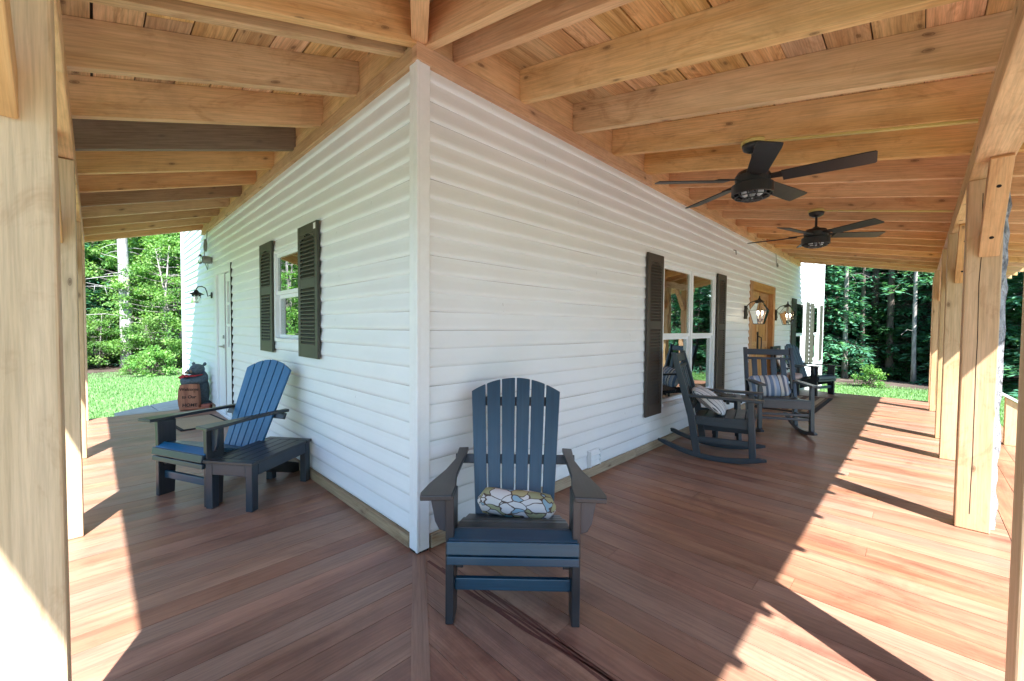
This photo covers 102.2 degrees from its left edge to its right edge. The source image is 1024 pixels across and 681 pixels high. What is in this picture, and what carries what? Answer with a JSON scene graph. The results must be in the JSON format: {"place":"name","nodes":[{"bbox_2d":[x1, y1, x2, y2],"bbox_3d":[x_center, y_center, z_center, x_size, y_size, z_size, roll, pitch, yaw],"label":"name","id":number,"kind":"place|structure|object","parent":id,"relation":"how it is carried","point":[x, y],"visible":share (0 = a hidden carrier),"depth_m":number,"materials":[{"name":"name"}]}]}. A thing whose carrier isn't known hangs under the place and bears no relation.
{"place":"outdoors","nodes":[
{"label":"outdoors","id":0,"kind":"place"},
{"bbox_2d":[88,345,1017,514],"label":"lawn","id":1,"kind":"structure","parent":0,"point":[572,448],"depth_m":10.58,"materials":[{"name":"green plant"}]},
{"bbox_2d":[88,367,182,418],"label":"grass","id":2,"kind":"structure","parent":1,"relation":"on","point":[114,386],"depth_m":10.27,"materials":[{"name":"green plant"}]},
{"bbox_2d":[88,359,182,377],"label":"leaf litter","id":3,"kind":"object","parent":1,"relation":"on","point":[106,368],"visible":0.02,"depth_m":15.16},
{"bbox_2d":[87,334,94,367],"bbox_3d":[-16.249,0.199,15.073,1.654,1.954,1.588,-1,2,-41],"label":"shrub","id":4,"kind":"object","parent":3,"relation":"on","point":[89,351],"depth_m":15.41,"materials":[{"name":"green plant"}]},
{"bbox_2d":[87,325,96,364],"bbox_3d":[-15.896,-0.143,14.265,2.330,2.768,2.427,0,2,-12],"label":"shrub","id":5,"kind":"object","parent":3,"relation":"on","point":[88,330],"visible":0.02,"depth_m":14.78,"materials":[{"name":"green plant"}]},
{"bbox_2d":[85,242,119,366],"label":"conifer tree","id":6,"kind":"object","parent":3,"relation":"on","point":[90,303],"visible":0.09,"depth_m":16.44,"materials":[{"name":"green plant"}]},
{"bbox_2d":[86,307,126,367],"bbox_3d":[-15.611,-0.044,15.565,2.300,2.442,2.396,0,2,-26],"label":"shrub","id":7,"kind":"object","parent":3,"relation":"on","point":[98,358],"visible":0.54,"depth_m":15.52,"materials":[{"name":"green plant"}]},
{"bbox_2d":[85,241,144,359],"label":"conifer tree","id":8,"kind":"object","parent":3,"relation":"on","point":[93,258],"visible":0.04,"depth_m":17.25,"materials":[{"name":"green plant"}]},
{"bbox_2d":[85,238,177,355],"bbox_3d":[-16.681,-2.575,18.094,4.666,7.415,4.758,0,2,-12],"label":"leafy tree","id":9,"kind":"object","parent":3,"relation":"on","point":[103,271],"visible":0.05,"depth_m":16.85,"materials":[{"name":"green plant"}]},
{"bbox_2d":[116,354,146,374],"bbox_3d":[-12.616,0.857,13.664,0.718,0.793,0.850,0,2,-14],"label":"leafy clump","id":10,"kind":"object","parent":3,"relation":"on","point":[126,363],"visible":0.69,"depth_m":13.62,"materials":[{"name":"green plant"}]},
{"bbox_2d":[84,234,180,355],"bbox_3d":[-15.365,-2.267,17.333,4.750,6.866,4.843,2,2,42],"label":"leafy tree","id":11,"kind":"object","parent":3,"relation":"on","point":[110,262],"visible":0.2,"depth_m":16.39,"materials":[{"name":"green plant"}]},
{"bbox_2d":[85,238,179,367],"bbox_3d":[-14.846,-4.136,15.697,2.388,10.507,3.624,2,3,45],"label":"dead tree","id":12,"kind":"object","parent":3,"relation":"on","point":[122,257],"visible":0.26,"depth_m":15.66,"materials":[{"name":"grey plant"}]},
{"bbox_2d":[96,236,181,367],"bbox_3d":[-13.188,-1.407,16.029,3.900,5.218,3.825,-1,2,-39],"label":"leafy tree","id":13,"kind":"object","parent":3,"relation":"on","point":[168,245],"visible":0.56,"depth_m":15.36,"materials":[{"name":"green plant"}]},
{"bbox_2d":[101,232,181,362],"bbox_3d":[-13.691,-1.839,16.815,4.243,6.042,4.162,-1,2,-28],"label":"leafy tree","id":14,"kind":"object","parent":3,"relation":"on","point":[121,284],"visible":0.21,"depth_m":15.93,"materials":[{"name":"green plant"}]},
{"bbox_2d":[107,234,178,341],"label":"leafy tree","id":15,"kind":"object","parent":3,"relation":"on","point":[134,243],"visible":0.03,"depth_m":16.54,"materials":[{"name":"green plant"}]},
{"bbox_2d":[121,318,169,369],"bbox_3d":[-13.750,0.162,15.773,1.686,2.019,1.756,2,2,39],"label":"shrub","id":16,"kind":"object","parent":3,"relation":"on","point":[152,333],"visible":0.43,"depth_m":15.52,"materials":[{"name":"green plant"}]},
{"bbox_2d":[131,236,176,331],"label":"leafy tree","id":17,"kind":"object","parent":3,"relation":"on","point":[133,300],"visible":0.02,"depth_m":17.16,"materials":[{"name":"green plant"}]},
{"bbox_2d":[126,344,182,376],"bbox_3d":[-11.587,0.709,13.344,1.207,1.189,1.430,1,2,27],"label":"leafy clump","id":18,"kind":"object","parent":3,"relation":"on","point":[152,359],"visible":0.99,"depth_m":13.29,"materials":[{"name":"green plant"}]},
{"bbox_2d":[150,234,180,334],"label":"leafy tree","id":19,"kind":"object","parent":3,"relation":"on","point":[162,324],"depth_m":16.40,"materials":[{"name":"green plant"}]},
{"bbox_2d":[150,280,181,316],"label":"leafy tree","id":20,"kind":"object","parent":3,"relation":"on","point":[167,287],"depth_m":16.09,"materials":[{"name":"green plant"}]},
{"bbox_2d":[161,312,182,366],"bbox_3d":[-12.496,-0.120,16.179,2.330,2.605,2.237,-1,2,-33],"label":"shrub","id":21,"kind":"object","parent":3,"relation":"on","point":[176,351],"visible":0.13,"depth_m":15.62,"materials":[{"name":"green plant"}]},
{"bbox_2d":[180,59,824,553],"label":"house","id":22,"kind":"structure","parent":1,"relation":"on","point":[394,275],"depth_m":3.08,"materials":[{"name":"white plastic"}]},
{"bbox_2d":[189,286,212,302],"bbox_3d":[-4.484,-0.663,5.939,0.188,0.247,0.279,2,3,45],"label":"gooseneck lamp","id":23,"kind":"object","parent":22,"relation":"attached to","point":[196,292],"visible":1,"depth_m":5.90,"materials":[{"name":"brown metal"}]},
{"bbox_2d":[198,254,211,263],"bbox_3d":[-4.424,-1.164,5.952,0.142,0.144,0.160,2,3,45],"label":"security light","id":24,"kind":"object","parent":22,"relation":"attached to","point":[206,259],"visible":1,"depth_m":5.94,"materials":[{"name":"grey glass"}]},
{"bbox_2d":[218,273,230,415],"bbox_3d":[-3.790,0.053,5.499,0.565,1.895,0.098,2,3,45],"label":"door","id":25,"kind":"structure","parent":22,"relation":"in","point":[227,274],"depth_m":5.51,"materials":[{"name":"white plastic"}]},
{"bbox_2d":[274,242,297,342],"bbox_3d":[-1.984,-0.412,3.744,0.705,0.855,0.134,2,3,45],"label":"window","id":26,"kind":"structure","parent":22,"relation":"in","point":[286,258],"depth_m":3.79,"materials":[{"name":"white plastic"}]},
{"bbox_2d":[54,0,1023,278],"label":"porch roof","id":27,"kind":"structure","parent":22,"relation":"attached to","point":[178,116],"depth_m":2.38,"materials":[{"name":"brown wood"}]},
{"bbox_2d":[203,231,207,269],"bbox_3d":[-4.507,-1.367,6.094,0.278,0.645,0.049,2,3,45],"label":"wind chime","id":28,"kind":"object","parent":27,"relation":"hanging from","point":[205,245],"visible":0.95,"depth_m":6.11},
{"bbox_2d":[655,136,877,208],"bbox_3d":[1.663,-1.146,2.779,1.202,0.397,1.235,2,3,45],"label":"ceiling fan","id":29,"kind":"object","parent":27,"relation":"hanging from","point":[754,182],"visible":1,"depth_m":2.69,"materials":[{"name":"black metal"}]},
{"bbox_2d":[747,208,884,248],"bbox_3d":[3.184,-1.180,4.394,1.191,0.397,1.238,2,3,45],"label":"ceiling fan","id":30,"kind":"object","parent":27,"relation":"hanging from","point":[816,236],"visible":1,"depth_m":4.29,"materials":[{"name":"black metal"}]},
{"bbox_2d":[661,261,715,406],"bbox_3d":[2.076,-0.076,4.913,0.134,1.535,1.560,2,3,45],"label":"window","id":31,"kind":"structure","parent":22,"relation":"in","point":[689,297],"depth_m":4.85,"materials":[{"name":"white plastic"}]},
{"bbox_2d":[744,296,768,323],"bbox_3d":[3.707,-0.462,6.260,0.313,0.430,0.275,2,3,45],"label":"wall lantern","id":32,"kind":"object","parent":22,"relation":"attached to","point":[754,313],"depth_m":6.22,"materials":[{"name":"brown metal"}]},
{"bbox_2d":[751,291,761,375],"bbox_3d":[4.040,0.096,6.917,0.130,1.845,0.635,2,3,45],"label":"door","id":33,"kind":"structure","parent":22,"relation":"in","point":[755,334],"depth_m":7.06,"materials":[{"name":"brown wood"}]},
{"bbox_2d":[757,293,768,374],"bbox_3d":[4.467,0.084,7.406,0.050,1.845,0.630,2,3,45],"label":"door","id":34,"kind":"structure","parent":22,"relation":"in","point":[762,328],"depth_m":7.39,"materials":[{"name":"brown wood"}]},
{"bbox_2d":[775,302,795,324],"bbox_3d":[5.027,-0.504,7.598,0.313,0.430,0.275,2,3,45],"label":"wall lantern","id":35,"kind":"object","parent":22,"relation":"attached to","point":[783,314],"depth_m":7.56,"materials":[{"name":"brown metal"}]},
{"bbox_2d":[796,300,805,362],"bbox_3d":[6.492,-0.170,9.392,0.134,1.430,1.100,2,3,45],"label":"window","id":36,"kind":"structure","parent":22,"relation":"in","point":[801,306],"depth_m":9.54,"materials":[{"name":"white plastic"}]},
{"bbox_2d":[813,305,819,360],"bbox_3d":[7.896,-0.204,10.815,0.134,1.430,0.900,2,3,45],"label":"window","id":37,"kind":"structure","parent":22,"relation":"in","point":[817,308],"depth_m":10.97,"materials":[{"name":"white plastic"}]},
{"bbox_2d":[68,389,1015,680],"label":"deck","id":38,"kind":"structure","parent":1,"relation":"on","point":[840,547],"depth_m":2.04,"materials":[{"name":"brown wood"}]},
{"bbox_2d":[0,0,71,680],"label":"porch post","id":39,"kind":"object","parent":38,"relation":"on","point":[35,636],"visible":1,"depth_m":0.94,"materials":[{"name":"brown wood"}]},
{"bbox_2d":[58,157,83,539],"bbox_3d":[-2.431,0.046,2.212,0.613,2.207,0.150,2,3,45],"label":"porch post","id":40,"kind":"object","parent":38,"relation":"on","point":[70,323],"visible":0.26,"depth_m":2.35,"materials":[{"name":"brown wood"}]},
{"bbox_2d":[76,221,86,458],"bbox_3d":[-3.855,-0.010,3.615,0.613,2.207,0.150,2,3,45],"label":"porch post","id":41,"kind":"object","parent":38,"relation":"on","point":[81,339],"visible":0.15,"depth_m":3.77,"materials":[{"name":"brown wood"}]},
{"bbox_2d":[82,250,88,420],"bbox_3d":[-5.336,-0.068,5.074,0.613,2.207,0.150,2,3,45],"label":"porch post","id":42,"kind":"object","parent":38,"relation":"on","point":[85,335],"visible":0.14,"depth_m":5.23,"materials":[{"name":"brown wood"}]},
{"bbox_2d":[114,400,178,415],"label":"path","id":43,"kind":"structure","parent":38,"relation":"attached to","point":[167,405],"depth_m":6.12,"materials":[{"name":"grey concrete"}]},
{"bbox_2d":[177,362,212,410],"bbox_3d":[-4.664,0.672,6.137,0.440,0.702,0.380,0,2,-13],"label":"bear statue","id":44,"kind":"object","parent":38,"relation":"on","point":[194,391],"visible":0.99,"depth_m":5.99,"materials":[{"name":"wood"}]},
{"bbox_2d":[176,414,225,430],"bbox_3d":[-4.003,1.034,5.255,0.820,0.012,0.520,2,2,39],"label":"door mat","id":45,"kind":"object","parent":38,"relation":"on","point":[188,423],"depth_m":5.25,"materials":[{"name":"beige fabric"}]},
{"bbox_2d":[138,360,298,506],"bbox_3d":[-2.179,0.645,3.248,0.756,0.947,0.895,1,2,21],"label":"adirondack chair","id":46,"kind":"object","parent":38,"relation":"on","point":[254,410],"visible":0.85,"depth_m":3.15,"materials":[{"name":"wood"}]},
{"bbox_2d":[203,436,311,511],"bbox_3d":[-1.845,0.962,3.052,0.372,0.332,0.624,1,2,9],"label":"slatted bench","id":47,"kind":"object","parent":38,"relation":"on","point":[251,462],"visible":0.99,"depth_m":2.83,"materials":[{"name":"painted wood"}]},
{"bbox_2d":[420,378,606,626],"bbox_3d":[0.013,0.700,2.090,0.756,0.947,0.895,0,2,1],"label":"adirondack chair","id":48,"kind":"object","parent":38,"relation":"on","point":[479,537],"visible":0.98,"depth_m":1.79,"materials":[{"name":"wood"}]},
{"bbox_2d":[477,487,555,517],"bbox_3d":[0.023,0.809,2.054,0.390,0.130,0.144,4,2,7],"label":"bolster cushion","id":49,"kind":"object","parent":48,"relation":"on","point":[512,503],"visible":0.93,"depth_m":2.00,"materials":[{"name":"multicoloured fabric"}]},
{"bbox_2d":[658,350,766,463],"bbox_3d":[2.001,0.623,4.118,0.930,1.004,0.617,2,2,31],"label":"rocking chair","id":50,"kind":"object","parent":38,"relation":"on","point":[732,421],"visible":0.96,"depth_m":3.96,"materials":[{"name":"painted wood"}]},
{"bbox_2d":[691,385,726,415],"bbox_3d":[1.975,0.590,4.131,0.374,0.147,0.415,43,21,22],"label":"striped pillow","id":51,"kind":"object","parent":50,"relation":"on","point":[718,407],"visible":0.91,"depth_m":4.00,"materials":[{"name":"white fabric"}]},
{"bbox_2d":[712,393,748,440],"bbox_3d":[2.454,0.870,4.718,0.438,0.481,0.469,1,2,25],"label":"side table","id":52,"kind":"object","parent":38,"relation":"on","point":[737,404],"visible":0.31,"depth_m":4.60,"materials":[{"name":"wood"}]},
{"bbox_2d":[718,394,736,396],"bbox_3d":[2.428,0.623,4.653,0.188,0.016,0.188,2,3,45],"label":"plate","id":53,"kind":"object","parent":52,"relation":"on","point":[727,395],"visible":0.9,"depth_m":4.67,"materials":[{"name":"black metal"}]},
{"bbox_2d":[741,347,819,435],"bbox_3d":[3.264,0.601,5.116,0.617,1.004,0.930,1,2,15],"label":"rocking chair","id":54,"kind":"object","parent":38,"relation":"on","point":[793,402],"visible":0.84,"depth_m":5.00,"materials":[{"name":"painted wood"}]},
{"bbox_2d":[748,375,790,396],"bbox_3d":[3.215,0.567,5.170,0.457,0.280,0.138,-3,-23,14],"label":"striped pillow","id":55,"kind":"object","parent":54,"relation":"on","point":[777,385],"visible":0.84,"depth_m":5.12,"materials":[{"name":"blue fabric"}]},
{"bbox_2d":[754,395,832,413],"bbox_3d":[4.794,1.049,6.993,0.790,0.014,1.960,2,3,45],"label":"door mat","id":56,"kind":"object","parent":38,"relation":"on","point":[820,402],"depth_m":6.80,"materials":[{"name":"fabric"}]},
{"bbox_2d":[770,346,802,396],"bbox_3d":[5.058,0.574,7.621,0.402,0.931,0.605,2,3,45],"label":"armchair","id":57,"kind":"object","parent":56,"relation":"on","point":[797,368],"visible":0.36,"depth_m":7.69,"materials":[{"name":"wood"}]},
{"bbox_2d":[777,372,801,379],"bbox_3d":[5.080,0.650,7.601,0.400,0.110,0.500,2,3,45],"label":"seat cushion","id":58,"kind":"object","parent":57,"relation":"on","point":[798,375],"visible":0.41,"depth_m":7.41,"materials":[{"name":"white fabric"}]},
{"bbox_2d":[776,356,787,372],"bbox_3d":[4.954,0.440,7.580,0.353,0.353,0.128,-1,-19,-45],"label":"barred pillow","id":59,"kind":"object","parent":58,"relation":"on","point":[778,363],"visible":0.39,"depth_m":7.52,"materials":[{"name":"white fabric"}]},
{"bbox_2d":[784,344,840,395],"bbox_3d":[5.784,0.554,8.162,0.756,0.947,0.895,0,2,-24],"label":"adirondack chair","id":60,"kind":"object","parent":38,"relation":"on","point":[828,379],"visible":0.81,"depth_m":7.94,"materials":[{"name":"wood"}]},
{"bbox_2d":[928,277,933,402],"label":"porch post","id":61,"kind":"object","parent":38,"relation":"on","point":[930,339],"visible":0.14,"depth_m":7.10,"materials":[{"name":"brown wood"}]},
{"bbox_2d":[929,267,940,410],"bbox_3d":[6.402,-0.009,6.188,0.150,2.207,0.613,2,3,45],"label":"porch post","id":62,"kind":"object","parent":38,"relation":"on","point":[935,335],"visible":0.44,"depth_m":6.33,"materials":[{"name":"brown wood"}]},
{"bbox_2d":[934,249,946,438],"bbox_3d":[4.829,0.030,4.565,0.150,2.207,0.613,2,3,45],"label":"porch post","id":63,"kind":"object","parent":38,"relation":"on","point":[940,342],"visible":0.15,"depth_m":4.72,"materials":[{"name":"brown wood"}]},
{"bbox_2d":[939,224,964,460],"bbox_3d":[4.099,0.048,3.811,0.150,2.207,0.613,2,3,45],"label":"porch post","id":64,"kind":"object","parent":38,"relation":"on","point":[951,342],"visible":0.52,"depth_m":3.94,"materials":[{"name":"brown wood"}]},
{"bbox_2d":[953,152,1015,533],"bbox_3d":[2.770,0.081,2.411,0.183,2.207,0.613,2,3,45],"label":"porch post","id":65,"kind":"object","parent":38,"relation":"on","point":[983,324],"visible":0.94,"depth_m":2.52,"materials":[{"name":"brown wood"}]},
{"bbox_2d":[1002,392,1017,445],"bbox_3d":[5.444,0.852,4.494,0.190,0.576,0.140,2,3,45],"label":"newel post","id":66,"kind":"object","parent":38,"relation":"on","point":[1010,422],"visible":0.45,"depth_m":4.47,"materials":[{"name":"brown wood"}]},
{"bbox_2d":[1005,281,1023,680],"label":"porch post","id":67,"kind":"object","parent":38,"relation":"on","point":[1014,668],"visible":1,"depth_m":1.17,"materials":[{"name":"brown wood"}]},
{"bbox_2d":[820,382,1017,426],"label":"grass","id":68,"kind":"structure","parent":1,"relation":"on","point":[899,393],"depth_m":11.08,"materials":[{"name":"green plant"}]},
{"bbox_2d":[1004,272,1023,352],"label":"conifer tree","id":69,"kind":"object","parent":1,"relation":"on","point":[1013,323],"visible":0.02,"depth_m":11.82,"materials":[{"name":"green plant"}]},
{"bbox_2d":[1005,272,1022,377],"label":"conifer tree","id":70,"kind":"object","parent":1,"relation":"on","point":[1009,332],"depth_m":14.81,"materials":[{"name":"green plant"}]},
{"bbox_2d":[835,372,1018,397],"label":"forest floor","id":71,"kind":"structure","parent":0,"point":[899,383],"depth_m":13.07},
{"bbox_2d":[822,294,840,374],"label":"conifer tree","id":72,"kind":"object","parent":71,"relation":"on","point":[830,332],"visible":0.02,"depth_m":15.08,"materials":[{"name":"green plant"}]},
{"bbox_2d":[831,266,838,374],"bbox_3d":[12.125,-3.299,15.097,0.723,9.505,1.033,2,3,45],"label":"bare trunk","id":73,"kind":"object","parent":71,"relation":"on","point":[836,325],"visible":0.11,"depth_m":15.19,"materials":[{"name":"brown plant"}]},
{"bbox_2d":[822,266,865,378],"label":"conifer tree","id":74,"kind":"object","parent":71,"relation":"on","point":[838,331],"visible":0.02,"depth_m":15.12,"materials":[{"name":"green plant"}]},
{"bbox_2d":[822,266,874,378],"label":"conifer tree","id":75,"kind":"object","parent":71,"relation":"on","point":[832,301],"visible":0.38,"depth_m":14.57,"materials":[{"name":"green plant"}]},
{"bbox_2d":[841,266,859,377],"bbox_3d":[11.739,-3.267,14.206,0.948,9.504,0.707,2,3,45],"label":"bare trunk","id":76,"kind":"object","parent":71,"relation":"on","point":[844,365],"visible":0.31,"depth_m":14.39,"materials":[{"name":"grey plant"}]},
{"bbox_2d":[825,294,883,375],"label":"conifer tree","id":77,"kind":"object","parent":71,"relation":"on","point":[848,337],"visible":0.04,"depth_m":15.32,"materials":[{"name":"green plant"}]},
{"bbox_2d":[822,265,890,373],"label":"conifer tree","id":78,"kind":"object","parent":71,"relation":"on","point":[850,272],"visible":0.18,"depth_m":14.35,"materials":[{"name":"green plant"}]},
{"bbox_2d":[827,268,897,345],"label":"leafy tree","id":79,"kind":"object","parent":71,"relation":"on","point":[858,284],"visible":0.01,"depth_m":15.86,"materials":[{"name":"green plant"}]},
{"bbox_2d":[858,267,879,377],"bbox_3d":[12.200,-3.264,14.125,0.632,9.503,0.591,1,2,5],"label":"bare trunk","id":80,"kind":"object","parent":71,"relation":"on","point":[863,290],"visible":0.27,"depth_m":14.38,"materials":[{"name":"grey plant"}]},
{"bbox_2d":[850,364,889,387],"bbox_3d":[10.482,1.079,12.134,0.924,0.819,0.780,1,2,22],"label":"bush","id":81,"kind":"object","parent":71,"relation":"on","point":[869,371],"visible":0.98,"depth_m":12.04,"materials":[{"name":"green plant"}]},
{"bbox_2d":[823,265,926,366],"bbox_3d":[13.513,-5.150,15.932,5.394,13.100,5.124,1,2,2],"label":"conifer tree","id":82,"kind":"object","parent":71,"relation":"on","point":[869,298],"visible":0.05,"depth_m":14.91,"materials":[{"name":"green plant"}]},
{"bbox_2d":[868,268,886,368],"bbox_3d":[13.079,-3.291,14.892,0.864,9.506,0.676,0,2,-3],"label":"bare trunk","id":83,"kind":"object","parent":71,"relation":"on","point":[876,271],"visible":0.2,"depth_m":14.87,"materials":[{"name":"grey plant"}]},
{"bbox_2d":[853,271,901,328],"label":"leafy tree","id":84,"kind":"object","parent":71,"relation":"on","point":[900,275],"visible":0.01,"depth_m":15.77,"materials":[{"name":"green plant"}]},
{"bbox_2d":[848,302,917,380],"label":"conifer tree","id":85,"kind":"object","parent":71,"relation":"on","point":[882,329],"visible":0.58,"depth_m":14.23,"materials":[{"name":"green plant"}]},
{"bbox_2d":[848,267,924,377],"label":"conifer tree","id":86,"kind":"object","parent":71,"relation":"on","point":[886,275],"visible":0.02,"depth_m":15.54,"materials":[{"name":"green plant"}]},
{"bbox_2d":[884,269,905,378],"bbox_3d":[13.130,-3.252,13.927,0.647,9.505,0.870,2,3,45],"label":"bare trunk","id":87,"kind":"object","parent":71,"relation":"on","point":[890,322],"visible":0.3,"depth_m":14.08,"materials":[{"name":"brown plant"}]},
{"bbox_2d":[897,271,907,324],"bbox_3d":[13.569,-3.257,14.065,0.878,9.503,0.784,0,2,-8],"label":"bare trunk","id":88,"kind":"object","parent":71,"relation":"on","point":[904,304],"visible":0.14,"depth_m":14.21,"materials":[{"name":"brown plant"}]},
{"bbox_2d":[878,296,930,379],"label":"conifer tree","id":89,"kind":"object","parent":71,"relation":"on","point":[920,371],"visible":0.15,"depth_m":13.97,"materials":[{"name":"green plant"}]},
{"bbox_2d":[879,272,933,383],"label":"conifer tree","id":90,"kind":"object","parent":71,"relation":"on","point":[908,309],"visible":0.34,"depth_m":13.79,"materials":[{"name":"green plant"}]},
{"bbox_2d":[901,271,928,383],"bbox_3d":[12.827,-3.217,12.906,0.870,9.503,0.918,2,3,45],"label":"bare trunk","id":91,"kind":"object","parent":71,"relation":"on","point":[913,347],"visible":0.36,"depth_m":13.05,"materials":[{"name":"grey plant"}]},
{"bbox_2d":[838,267,1018,378],"bbox_3d":[13.877,-4.567,14.181,4.635,12.079,5.041,1,2,28],"label":"conifer tree","id":92,"kind":"object","parent":71,"relation":"on","point":[910,275],"visible":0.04,"depth_m":14.00,"materials":[{"name":"green plant"}]},
{"bbox_2d":[879,274,1015,379],"bbox_3d":[15.199,-1.438,14.871,4.055,6.421,3.733,2,2,42],"label":"conifer tree","id":93,"kind":"object","parent":71,"relation":"on","point":[919,307],"depth_m":15.42,"materials":[{"name":"green plant"}]},
{"bbox_2d":[880,273,1023,362],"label":"conifer tree","id":94,"kind":"object","parent":71,"relation":"on","point":[926,314],"visible":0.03,"depth_m":13.45,"materials":[{"name":"green plant"}]},
{"bbox_2d":[909,272,1023,391],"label":"conifer tree","id":95,"kind":"object","parent":71,"relation":"on","point":[1011,286],"visible":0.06,"depth_m":11.68,"materials":[{"name":"green plant"}]},
{"bbox_2d":[1002,287,1022,393],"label":"conifer tree","id":96,"kind":"object","parent":71,"relation":"on","point":[1018,313],"visible":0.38,"depth_m":11.35,"materials":[{"name":"green plant"}]},
{"bbox_2d":[1002,291,1022,399],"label":"conifer tree","id":97,"kind":"object","parent":71,"relation":"on","point":[1009,359],"visible":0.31,"depth_m":11.13,"materials":[{"name":"green plant"}]}
]}

